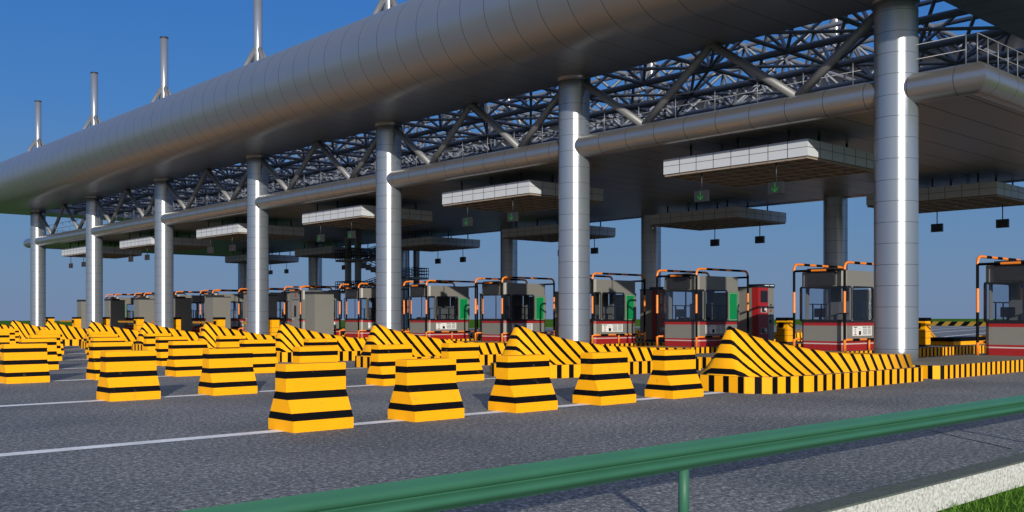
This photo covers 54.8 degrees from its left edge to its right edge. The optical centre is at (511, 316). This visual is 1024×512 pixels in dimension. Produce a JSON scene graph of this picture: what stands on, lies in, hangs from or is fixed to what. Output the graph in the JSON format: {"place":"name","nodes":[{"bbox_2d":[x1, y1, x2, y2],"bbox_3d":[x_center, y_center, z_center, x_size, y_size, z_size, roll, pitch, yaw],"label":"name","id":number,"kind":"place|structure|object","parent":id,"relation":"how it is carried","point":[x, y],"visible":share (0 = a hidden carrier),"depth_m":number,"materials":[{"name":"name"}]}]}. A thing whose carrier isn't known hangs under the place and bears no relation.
{"place":"outdoors","nodes":[
{"label":"outdoors","id":0,"kind":"place"},
{"bbox_2d":[0,319,1005,328],"bbox_3d":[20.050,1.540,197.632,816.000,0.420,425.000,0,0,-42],"label":"grass verge","id":1,"kind":"object","parent":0,"point":[548,323],"depth_m":225.75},
{"bbox_2d":[0,325,1023,511],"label":"road","id":2,"kind":"structure","parent":0,"point":[177,476],"depth_m":11.17,"materials":[{"name":"asphalt"}]},
{"bbox_2d":[0,343,49,383],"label":"striped block","id":3,"kind":"object","parent":2,"relation":"on","point":[23,363],"depth_m":21.50,"materials":[{"name":"paint"}]},
{"bbox_2d":[9,320,43,338],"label":"crash nose","id":4,"kind":"object","parent":2,"relation":"on","point":[26,331],"visible":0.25,"depth_m":53.32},
{"bbox_2d":[19,338,58,369],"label":"striped block","id":5,"kind":"object","parent":2,"relation":"on","point":[52,357],"depth_m":26.85,"materials":[{"name":"paint"}]},
{"bbox_2d":[43,320,86,345],"bbox_3d":[-21.086,0.818,50.879,5.980,1.264,2.340,0,0,-42],"label":"crash nose","id":6,"kind":"object","parent":2,"relation":"on","point":[73,336],"visible":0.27,"depth_m":49.06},
{"bbox_2d":[86,342,131,379],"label":"striped block","id":7,"kind":"object","parent":2,"relation":"on","point":[93,365],"depth_m":22.68,"materials":[{"name":"paint"}]},
{"bbox_2d":[80,320,138,348],"bbox_3d":[-17.002,0.818,46.402,5.980,1.264,2.340,0,0,-42],"label":"crash nose","id":8,"kind":"object","parent":2,"relation":"on","point":[129,335],"visible":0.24,"depth_m":44.73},
{"bbox_2d":[96,350,160,401],"bbox_3d":[-6.714,1.027,17.291,0.880,0.846,0.640,0,0,-42],"label":"striped block","id":9,"kind":"object","parent":2,"relation":"on","point":[128,375],"depth_m":17.10,"materials":[{"name":"paint"}]},
{"bbox_2d":[142,333,170,349],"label":"striped block","id":10,"kind":"object","parent":2,"relation":"on","point":[149,342],"depth_m":34.44,"materials":[{"name":"paint"}]},
{"bbox_2d":[132,321,199,349],"bbox_3d":[-12.972,0.818,41.984,5.980,1.264,2.340,0,0,-42],"label":"crash nose","id":11,"kind":"object","parent":2,"relation":"on","point":[148,328],"visible":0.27,"depth_m":40.24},
{"bbox_2d":[155,336,187,365],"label":"striped block","id":12,"kind":"object","parent":2,"relation":"on","point":[161,346],"depth_m":29.04,"materials":[{"name":"paint"}]},
{"bbox_2d":[165,341,206,376],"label":"striped block","id":13,"kind":"object","parent":2,"relation":"on","point":[184,358],"depth_m":23.98,"materials":[{"name":"paint"}]},
{"bbox_2d":[198,348,256,395],"bbox_3d":[-5.338,1.027,18.547,0.880,0.846,0.640,0,0,-42],"label":"striped block","id":14,"kind":"object","parent":2,"relation":"on","point":[227,371],"depth_m":18.35,"materials":[{"name":"paint"}]},
{"bbox_2d":[215,336,245,348],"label":"striped block","id":15,"kind":"object","parent":2,"relation":"on","point":[227,341],"depth_m":30.42,"materials":[{"name":"paint"}]},
{"bbox_2d":[197,321,274,348],"bbox_3d":[-9.191,0.818,37.839,5.980,1.264,2.340,0,0,-42],"label":"crash nose","id":16,"kind":"object","parent":2,"relation":"on","point":[210,332],"visible":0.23,"depth_m":36.04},
{"bbox_2d":[239,339,277,372],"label":"striped block","id":17,"kind":"object","parent":2,"relation":"on","point":[264,357],"depth_m":25.36,"materials":[{"name":"paint"}]},
{"bbox_2d":[268,362,353,432],"bbox_3d":[-2.602,1.027,12.786,0.880,0.846,0.640,0,0,-42],"label":"striped block","id":18,"kind":"object","parent":2,"relation":"on","point":[310,396],"depth_m":12.58,"materials":[{"name":"paint"}]},
{"bbox_2d":[293,346,337,362],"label":"striped block","id":19,"kind":"object","parent":2,"relation":"on","point":[306,354],"depth_m":19.68,"materials":[{"name":"paint"}]},
{"bbox_2d":[274,322,366,361],"bbox_3d":[-5.451,0.818,33.739,5.980,1.264,2.340,0,0,-42],"label":"crash nose","id":20,"kind":"object","parent":2,"relation":"on","point":[288,338],"visible":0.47,"depth_m":32.00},
{"bbox_2d":[304,338,339,361],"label":"striped block","id":21,"kind":"object","parent":2,"relation":"on","point":[322,342],"depth_m":26.62,"materials":[{"name":"paint"}]},
{"bbox_2d":[366,344,411,385],"bbox_3d":[-2.566,1.027,21.076,0.880,0.846,0.640,0,0,-42],"label":"striped block","id":22,"kind":"object","parent":2,"relation":"on","point":[381,371],"depth_m":20.81,"materials":[{"name":"paint"}]},
{"bbox_2d":[388,358,463,421],"bbox_3d":[-1.221,1.027,14.046,0.880,0.846,0.640,0,0,-43],"label":"striped block","id":23,"kind":"object","parent":2,"relation":"on","point":[426,389],"depth_m":13.83,"materials":[{"name":"paint"}]},
{"bbox_2d":[355,323,506,367],"bbox_3d":[-1.913,0.818,29.860,5.980,1.264,2.340,0,0,-42],"label":"crash nose","id":24,"kind":"object","parent":2,"relation":"on","point":[430,347],"visible":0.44,"depth_m":28.21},
{"bbox_2d":[351,334,552,338],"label":"traffic island","id":25,"kind":"structure","parent":2,"relation":"on","point":[469,336],"depth_m":58.10,"materials":[{"name":"yellow paint"}]},
{"bbox_2d":[246,155,268,334],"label":"support column","id":26,"kind":"structure","parent":25,"relation":"on","point":[257,266],"depth_m":49.35,"materials":[{"name":"metal"}]},
{"bbox_2d":[305,291,333,334],"bbox_3d":[-10.261,-0.090,52.575,1.200,2.460,1.036,0,0,-42],"label":"card machine","id":27,"kind":"object","parent":25,"relation":"on","point":[319,311],"visible":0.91,"depth_m":52.21,"materials":[{"name":"metal"}]},
{"bbox_2d":[344,287,375,336],"bbox_3d":[-7.713,-0.235,54.875,2.974,2.749,1.696,0,0,-42],"label":"toll booth","id":28,"kind":"object","parent":25,"relation":"on","point":[351,311],"visible":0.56,"depth_m":53.80,"materials":[{"name":"grey metal"}]},
{"bbox_2d":[339,283,408,337],"bbox_3d":[-7.663,-0.337,54.920,3.386,2.953,1.946,0,0,-42],"label":"roll bar frame","id":29,"kind":"object","parent":25,"relation":"on","point":[370,284],"visible":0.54,"depth_m":54.49,"materials":[{"name":"orange paint"}]},
{"bbox_2d":[500,229,516,305],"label":"support column","id":30,"kind":"structure","parent":25,"relation":"on","point":[508,257],"depth_m":60.89,"materials":[{"name":"metal"}]},
{"bbox_2d":[441,343,483,381],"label":"striped block","id":31,"kind":"object","parent":2,"relation":"on","point":[468,363],"depth_m":22.18,"materials":[{"name":"paint"}]},
{"bbox_2d":[445,337,481,340],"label":"traffic island","id":32,"kind":"structure","parent":2,"relation":"on","point":[473,339],"depth_m":50.30,"materials":[{"name":"yellow paint"}]},
{"bbox_2d":[408,284,469,338],"bbox_3d":[-3.683,-0.235,50.457,2.974,2.749,1.696,0,0,-42],"label":"toll booth","id":33,"kind":"object","parent":32,"relation":"on","point":[455,316],"visible":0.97,"depth_m":49.84,"materials":[{"name":"grey metal"}]},
{"bbox_2d":[403,280,477,338],"bbox_3d":[-3.633,-0.337,50.502,3.386,2.953,1.946,0,0,-42],"label":"roll bar frame","id":34,"kind":"object","parent":32,"relation":"on","point":[438,281],"visible":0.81,"depth_m":50.04,"materials":[{"name":"orange paint"}]},
{"bbox_2d":[0,326,984,455],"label":"lane lines","id":35,"kind":"object","parent":2,"relation":"on","point":[145,442],"visible":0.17,"depth_m":12.29,"materials":[{"name":"paint"}]},
{"bbox_2d":[488,354,557,412],"bbox_3d":[0.172,1.027,15.316,0.880,0.846,0.640,0,0,-43],"label":"striped block","id":36,"kind":"object","parent":2,"relation":"on","point":[522,383],"depth_m":15.10,"materials":[{"name":"paint"}]},
{"bbox_2d":[460,337,640,341],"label":"traffic island","id":37,"kind":"structure","parent":2,"relation":"on","point":[637,339],"depth_m":44.76,"materials":[{"name":"yellow paint"}]},
{"bbox_2d":[375,122,401,330],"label":"support column","id":38,"kind":"structure","parent":37,"relation":"on","point":[388,244],"depth_m":40.97,"materials":[{"name":"metal"}]},
{"bbox_2d":[480,281,545,340],"bbox_3d":[0.098,-0.235,46.312,2.974,2.749,1.696,0,0,-42],"label":"toll booth","id":39,"kind":"object","parent":37,"relation":"on","point":[524,309],"visible":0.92,"depth_m":45.63,"materials":[{"name":"grey metal"}]},
{"bbox_2d":[475,276,554,341],"bbox_3d":[0.147,-0.337,46.358,3.386,2.953,1.946,0,0,-42],"label":"roll bar frame","id":40,"kind":"object","parent":37,"relation":"on","point":[516,279],"visible":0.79,"depth_m":45.89,"materials":[{"name":"orange paint"}]},
{"bbox_2d":[641,215,660,288],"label":"support column","id":41,"kind":"structure","parent":37,"relation":"on","point":[650,251],"depth_m":52.49,"materials":[{"name":"metal"}]},
{"bbox_2d":[490,324,700,377],"bbox_3d":[2.097,0.818,25.464,5.980,1.264,2.340,0,0,-42],"label":"crash nose","id":42,"kind":"object","parent":2,"relation":"on","point":[564,357],"visible":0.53,"depth_m":23.76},
{"bbox_2d":[573,352,635,405],"bbox_3d":[1.553,1.027,16.576,0.880,0.846,0.640,0,0,-43],"label":"striped block","id":43,"kind":"object","parent":2,"relation":"on","point":[604,378],"depth_m":16.35,"materials":[{"name":"paint"}]},
{"bbox_2d":[645,349,703,398],"bbox_3d":[2.931,1.027,17.833,0.880,0.846,0.640,0,0,-42],"label":"striped block","id":44,"kind":"object","parent":2,"relation":"on","point":[674,375],"depth_m":17.60,"materials":[{"name":"paint"}]},
{"bbox_2d":[599,339,775,345],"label":"traffic island","id":45,"kind":"structure","parent":2,"relation":"on","point":[638,343],"depth_m":42.11,"materials":[{"name":"yellow paint"}]},
{"bbox_2d":[590,279,635,343],"bbox_3d":[3.838,-0.235,42.212,2.974,2.749,1.696,0,0,-42],"label":"toll booth","id":46,"kind":"object","parent":45,"relation":"on","point":[617,315],"visible":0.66,"depth_m":41.86,"materials":[{"name":"grey metal"}]},
{"bbox_2d":[590,272,645,342],"bbox_3d":[3.888,-0.337,42.257,3.386,2.953,1.946,0,0,-42],"label":"roll bar frame","id":47,"kind":"object","parent":45,"relation":"on","point":[593,275],"visible":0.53,"depth_m":41.66,"materials":[{"name":"orange paint"}]},
{"bbox_2d":[640,287,672,341],"bbox_3d":[6.559,-0.090,44.670,1.200,2.460,1.036,0,0,-42],"label":"card machine","id":48,"kind":"object","parent":45,"relation":"on","point":[650,314],"visible":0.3,"depth_m":44.23,"materials":[{"name":"metal"}]},
{"bbox_2d":[648,341,801,353],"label":"traffic island","id":49,"kind":"structure","parent":2,"relation":"on","point":[711,349],"depth_m":36.87,"materials":[{"name":"yellow paint"}]},
{"bbox_2d":[557,75,590,342],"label":"support column","id":50,"kind":"structure","parent":49,"relation":"on","point":[573,229],"depth_m":32.99,"materials":[{"name":"metal"}]},
{"bbox_2d":[662,273,738,346],"bbox_3d":[7.376,-0.235,38.333,2.974,2.749,1.696,0,0,-42],"label":"toll booth","id":51,"kind":"object","parent":49,"relation":"on","point":[718,314],"visible":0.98,"depth_m":37.68,"materials":[{"name":"grey metal"}]},
{"bbox_2d":[715,292,725,319],"bbox_3d":[8.358,0.070,39.229,0.021,2.040,0.720,0,0,-42],"label":"window","id":52,"kind":"structure","parent":51,"relation":"in","point":[720,298],"depth_m":39.25,"materials":[{"name":"glass"}]},
{"bbox_2d":[656,268,748,346],"bbox_3d":[7.426,-0.337,38.378,3.386,2.953,1.946,0,0,-42],"label":"roll bar frame","id":53,"kind":"object","parent":49,"relation":"on","point":[697,271],"visible":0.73,"depth_m":37.91,"materials":[{"name":"orange paint"}]},
{"bbox_2d":[738,284,774,340],"bbox_3d":[10.098,-0.090,40.791,1.200,2.460,1.036,0,0,-42],"label":"card machine","id":54,"kind":"object","parent":49,"relation":"on","point":[761,310],"visible":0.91,"depth_m":40.39,"materials":[{"name":"metal"}]},
{"bbox_2d":[823,197,847,319],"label":"support column","id":55,"kind":"structure","parent":49,"relation":"on","point":[835,231],"depth_m":44.55,"materials":[{"name":"metal"}]},
{"bbox_2d":[697,326,922,393],"bbox_3d":[6.208,0.818,20.957,5.980,1.264,2.340,0,0,-42],"label":"crash nose","id":56,"kind":"object","parent":2,"relation":"on","point":[742,362],"visible":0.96,"depth_m":19.20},
{"bbox_2d":[695,343,985,367],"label":"traffic island","id":57,"kind":"structure","parent":2,"relation":"on","point":[924,351],"depth_m":36.31,"materials":[{"name":"yellow paint"}]},
{"bbox_2d":[776,317,792,342],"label":"barrier gate","id":58,"kind":"structure","parent":57,"relation":"on","point":[784,329],"depth_m":42.06,"materials":[{"name":"yellow paint"}]},
{"bbox_2d":[793,261,873,350],"bbox_3d":[11.435,-0.337,33.983,3.386,2.953,1.946,0,0,-42],"label":"roll bar frame","id":59,"kind":"object","parent":57,"relation":"on","point":[841,268],"visible":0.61,"depth_m":32.93,"materials":[{"name":"orange paint"}]},
{"bbox_2d":[800,268,873,350],"bbox_3d":[11.386,-0.235,33.937,2.974,2.749,1.696,0,0,-42],"label":"toll booth","id":60,"kind":"object","parent":57,"relation":"on","point":[821,334],"visible":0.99,"depth_m":33.21,"materials":[{"name":"grey metal"}]},
{"bbox_2d":[853,289,870,319],"bbox_3d":[12.367,0.070,34.833,0.021,2.040,0.720,0,0,-42],"label":"window","id":61,"kind":"structure","parent":60,"relation":"in","point":[860,295],"depth_m":34.85,"materials":[{"name":"glass"}]},
{"bbox_2d":[930,336,985,344],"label":"barrier block","id":62,"kind":"object","parent":2,"relation":"on","point":[964,340],"depth_m":39.21,"materials":[{"name":"yellow paint"}]},
{"bbox_2d":[912,354,1023,378],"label":"traffic island","id":63,"kind":"structure","parent":2,"relation":"on","point":[948,367],"depth_m":24.46,"materials":[{"name":"yellow paint"}]},
{"bbox_2d":[872,0,919,361],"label":"support column","id":64,"kind":"structure","parent":63,"relation":"on","point":[896,195],"depth_m":24.62,"materials":[{"name":"metal"}]},
{"bbox_2d":[0,0,1023,220],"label":"toll canopy","id":65,"kind":"object","parent":64,"relation":"on","point":[408,61],"visible":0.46,"depth_m":36.16,"materials":[{"name":"metal"}]},
{"bbox_2d":[27,100,43,150],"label":"roof mast","id":66,"kind":"object","parent":65,"relation":"on","point":[37,142],"visible":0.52,"depth_m":75.30,"materials":[{"name":"metal"}]},
{"bbox_2d":[82,72,100,129],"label":"roof mast","id":67,"kind":"object","parent":65,"relation":"on","point":[93,119],"visible":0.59,"depth_m":66.50,"materials":[{"name":"metal"}]},
{"bbox_2d":[150,36,170,102],"bbox_3d":[-20.541,-13.510,58.280,2.156,5.920,2.156,0,0,3],"label":"roof mast","id":68,"kind":"object","parent":65,"relation":"on","point":[163,90],"visible":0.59,"depth_m":58.07,"materials":[{"name":"metal"}]},
{"bbox_2d":[243,0,265,65],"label":"roof mast","id":69,"kind":"object","parent":65,"relation":"on","point":[256,53],"visible":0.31,"depth_m":49.61,"materials":[{"name":"metal"}]},
{"bbox_2d":[23,11,1023,256],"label":"platform","id":70,"kind":"structure","parent":65,"relation":"hanging from","point":[971,121],"depth_m":35.96,"materials":[{"name":"metal"}]},
{"bbox_2d":[62,242,141,258],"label":"hanging ceiling box","id":71,"kind":"object","parent":70,"relation":"hanging from","point":[110,252],"visible":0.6,"depth_m":71.98,"materials":[{"name":"metal"}]},
{"bbox_2d":[120,231,211,251],"bbox_3d":[-22.755,-4.920,64.787,4.010,0.929,5.160,0,0,-42],"label":"hanging ceiling box","id":72,"kind":"object","parent":70,"relation":"hanging from","point":[180,244],"visible":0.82,"depth_m":63.58,"materials":[{"name":"metal"}]},
{"bbox_2d":[196,218,303,241],"bbox_3d":[-14.937,-4.920,56.217,4.010,0.929,5.160,0,0,-42],"label":"hanging ceiling box","id":73,"kind":"object","parent":70,"relation":"hanging from","point":[237,230],"visible":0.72,"depth_m":55.08,"materials":[{"name":"metal"}]},
{"bbox_2d":[225,250,298,264],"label":"hanging ceiling box","id":74,"kind":"object","parent":70,"relation":"hanging from","point":[273,259],"visible":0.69,"depth_m":80.86,"materials":[{"name":"metal"}]},
{"bbox_2d":[295,242,373,258],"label":"hanging ceiling box","id":75,"kind":"object","parent":70,"relation":"hanging from","point":[324,252],"visible":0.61,"depth_m":72.34,"materials":[{"name":"metal"}]},
{"bbox_2d":[302,198,431,229],"bbox_3d":[-7.005,-4.920,47.521,4.010,0.929,5.160,0,0,-42],"label":"hanging ceiling box","id":76,"kind":"object","parent":70,"relation":"hanging from","point":[362,216],"visible":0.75,"depth_m":46.42,"materials":[{"name":"metal"}]},
{"bbox_2d":[401,231,479,251],"bbox_3d":[-5.296,-4.920,65.012,4.010,0.929,5.160,0,0,-42],"label":"hanging ceiling box","id":77,"kind":"object","parent":70,"relation":"hanging from","point":[430,244],"visible":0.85,"depth_m":63.46,"materials":[{"name":"metal"}]},
{"bbox_2d":[442,173,602,212],"bbox_3d":[0.388,-4.920,39.417,4.010,0.929,5.160,0,0,-42],"label":"hanging ceiling box","id":78,"kind":"object","parent":70,"relation":"hanging from","point":[530,195],"visible":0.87,"depth_m":38.40,"materials":[{"name":"metal"}]},
{"bbox_2d":[502,220,615,241],"bbox_3d":[2.636,-4.920,56.316,4.010,0.929,5.160,0,0,-42],"label":"hanging ceiling box","id":79,"kind":"object","parent":70,"relation":"hanging from","point":[546,233],"visible":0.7,"depth_m":55.36,"materials":[{"name":"metal"}]},
{"bbox_2d":[650,200,785,230],"bbox_3d":[10.029,-4.920,48.211,4.010,0.929,5.160,0,0,-42],"label":"hanging ceiling box","id":80,"kind":"object","parent":70,"relation":"hanging from","point":[727,217],"visible":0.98,"depth_m":47.03,"materials":[{"name":"metal"}]},
{"bbox_2d":[663,130,873,187],"bbox_3d":[8.057,-4.920,31.009,4.010,0.929,5.160,0,0,-42],"label":"hanging ceiling box","id":81,"kind":"object","parent":70,"relation":"hanging from","point":[801,159],"visible":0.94,"depth_m":29.92,"materials":[{"name":"metal"}]},
{"bbox_2d":[768,163,784,194],"bbox_3d":[7.696,-4.030,28.758,0.147,0.920,0.470,0,0,-42],"label":"lane signal","id":82,"kind":"object","parent":81,"relation":"hanging from","point":[776,187],"visible":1,"depth_m":28.71,"materials":[{"name":"metal"}]},
{"bbox_2d":[866,174,1023,212],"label":"hanging ceiling box","id":83,"kind":"object","parent":70,"relation":"hanging from","point":[995,194],"visible":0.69,"depth_m":38.13,"materials":[{"name":"metal"}]},
{"bbox_2d":[54,0,1023,215],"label":"space frame roof","id":84,"kind":"structure","parent":65,"relation":"attached to","point":[782,52],"depth_m":39.15,"materials":[{"name":"paint"}]},
{"bbox_2d":[976,255,1023,354],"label":"roll bar frame","id":85,"kind":"object","parent":63,"relation":"on","point":[978,264],"visible":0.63,"depth_m":29.01,"materials":[{"name":"orange paint"}]},
{"bbox_2d":[984,260,1023,355],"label":"toll booth","id":86,"kind":"object","parent":63,"relation":"on","point":[1004,337],"visible":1,"depth_m":28.80,"materials":[{"name":"grey metal"}]},
{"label":"traffic island","id":87,"kind":"object","parent":2,"relation":"on","visible":0},
{"bbox_2d":[154,179,173,328],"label":"support column","id":88,"kind":"structure","parent":87,"relation":"on","point":[164,275],"depth_m":57.84,"materials":[{"name":"metal"}]},
{"bbox_2d":[206,295,230,328],"bbox_3d":[-18.254,-0.090,61.337,1.200,2.460,1.036,0,0,-42],"label":"card machine","id":89,"kind":"object","parent":87,"relation":"on","point":[218,305],"visible":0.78,"depth_m":61.04,"materials":[{"name":"metal"}]},
{"bbox_2d":[243,292,288,331],"bbox_3d":[-15.754,-0.235,63.593,2.974,2.749,1.696,0,0,-42],"label":"toll booth","id":90,"kind":"object","parent":87,"relation":"on","point":[280,297],"visible":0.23,"depth_m":63.35,"materials":[{"name":"grey metal"}]},
{"bbox_2d":[335,236,428,312],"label":"stair tower","id":91,"kind":"structure","parent":87,"relation":"on","point":[359,261],"depth_m":67.36,"materials":[{"name":"grey metal"}]},
{"bbox_2d":[401,250,407,332],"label":"support column","id":92,"kind":"structure","parent":87,"relation":"on","point":[404,259],"depth_m":69.41,"materials":[{"name":"metal"}]},
{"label":"traffic island","id":93,"kind":"object","parent":2,"relation":"on","visible":0},
{"bbox_2d":[174,296,191,331],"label":"card machine","id":94,"kind":"object","parent":93,"relation":"on","point":[183,307],"visible":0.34,"depth_m":65.17,"materials":[{"name":"metal"}]},
{"bbox_2d":[204,293,243,330],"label":"toll booth","id":95,"kind":"object","parent":93,"relation":"on","point":[234,301],"visible":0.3,"depth_m":67.32,"materials":[{"name":"grey metal"}]},
{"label":"traffic island","id":96,"kind":"object","parent":2,"relation":"on","visible":0},
{"bbox_2d":[85,196,102,328],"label":"support column","id":97,"kind":"structure","parent":96,"relation":"on","point":[94,278],"depth_m":66.24,"materials":[{"name":"metal"}]},
{"bbox_2d":[133,298,154,323],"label":"card machine","id":98,"kind":"object","parent":96,"relation":"on","point":[144,308],"visible":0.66,"depth_m":69.48,"materials":[{"name":"metal"}]},
{"bbox_2d":[174,295,204,331],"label":"toll booth","id":99,"kind":"object","parent":96,"relation":"on","point":[196,299],"visible":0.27,"depth_m":71.65,"materials":[{"name":"grey metal"}]},
{"bbox_2d":[308,258,321,290],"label":"support column","id":100,"kind":"structure","parent":96,"relation":"on","point":[314,271],"depth_m":77.77,"materials":[{"name":"metal"}]},
{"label":"traffic island","id":101,"kind":"object","parent":2,"relation":"on","visible":0},
{"bbox_2d":[104,299,124,328],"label":"card machine","id":102,"kind":"object","parent":101,"relation":"on","point":[114,310],"visible":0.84,"depth_m":73.62,"materials":[{"name":"metal"}]},
{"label":"traffic island","id":103,"kind":"object","parent":2,"relation":"on","visible":0},
{"bbox_2d":[30,210,45,326],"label":"support column","id":104,"kind":"structure","parent":103,"relation":"on","point":[37,285],"depth_m":75.05,"materials":[{"name":"metal"}]},
{"bbox_2d":[110,297,133,329],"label":"toll booth","id":105,"kind":"object","parent":103,"relation":"on","point":[129,300],"visible":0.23,"depth_m":79.78,"materials":[{"name":"grey metal"}]},
{"bbox_2d":[238,264,246,317],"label":"support column","id":106,"kind":"structure","parent":103,"relation":"on","point":[242,275],"depth_m":86.52,"materials":[{"name":"metal"}]},
{"bbox_2d":[0,0,1023,320],"label":"sky","id":107,"kind":"structure","parent":0,"point":[49,49],"materials":[{"name":"blue"}]},
{"bbox_2d":[341,319,1023,511],"bbox_3d":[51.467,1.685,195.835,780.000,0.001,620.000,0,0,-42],"label":"grass ground","id":108,"kind":"structure","parent":0,"point":[987,503],"depth_m":8.84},
{"bbox_2d":[779,453,1023,511],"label":"roadside kerb","id":109,"kind":"structure","parent":108,"relation":"on","point":[935,492],"depth_m":8.59,"materials":[{"name":"concrete"}]},
{"bbox_2d":[178,395,1023,511],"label":"green guardrail","id":110,"kind":"object","parent":109,"relation":"on","point":[450,491],"visible":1,"depth_m":5.84,"materials":[{"name":"metal"}]},
{"bbox_2d":[919,318,930,345],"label":"barrier gate","id":111,"kind":"structure","parent":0,"point":[924,331],"depth_m":37.62,"materials":[{"name":"metal"}]},
{"bbox_2d":[919,483,1023,511],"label":"grass","id":112,"kind":"structure","parent":0,"point":[990,500],"depth_m":8.77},
{"bbox_3d":[-10.270,1.295,60.745,21.600,0.310,2.340,0,0,-42],"label":"traffic island","id":113,"kind":"object","parent":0,"visible":0},
{"bbox_2d":[289,290,341,334],"bbox_3d":[-11.845,-0.235,59.308,2.974,2.749,1.696,0,0,-42],"label":"toll booth","id":114,"kind":"object","parent":113,"relation":"on","point":[294,308],"visible":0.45,"depth_m":58.54,"materials":[{"name":"grey metal"}]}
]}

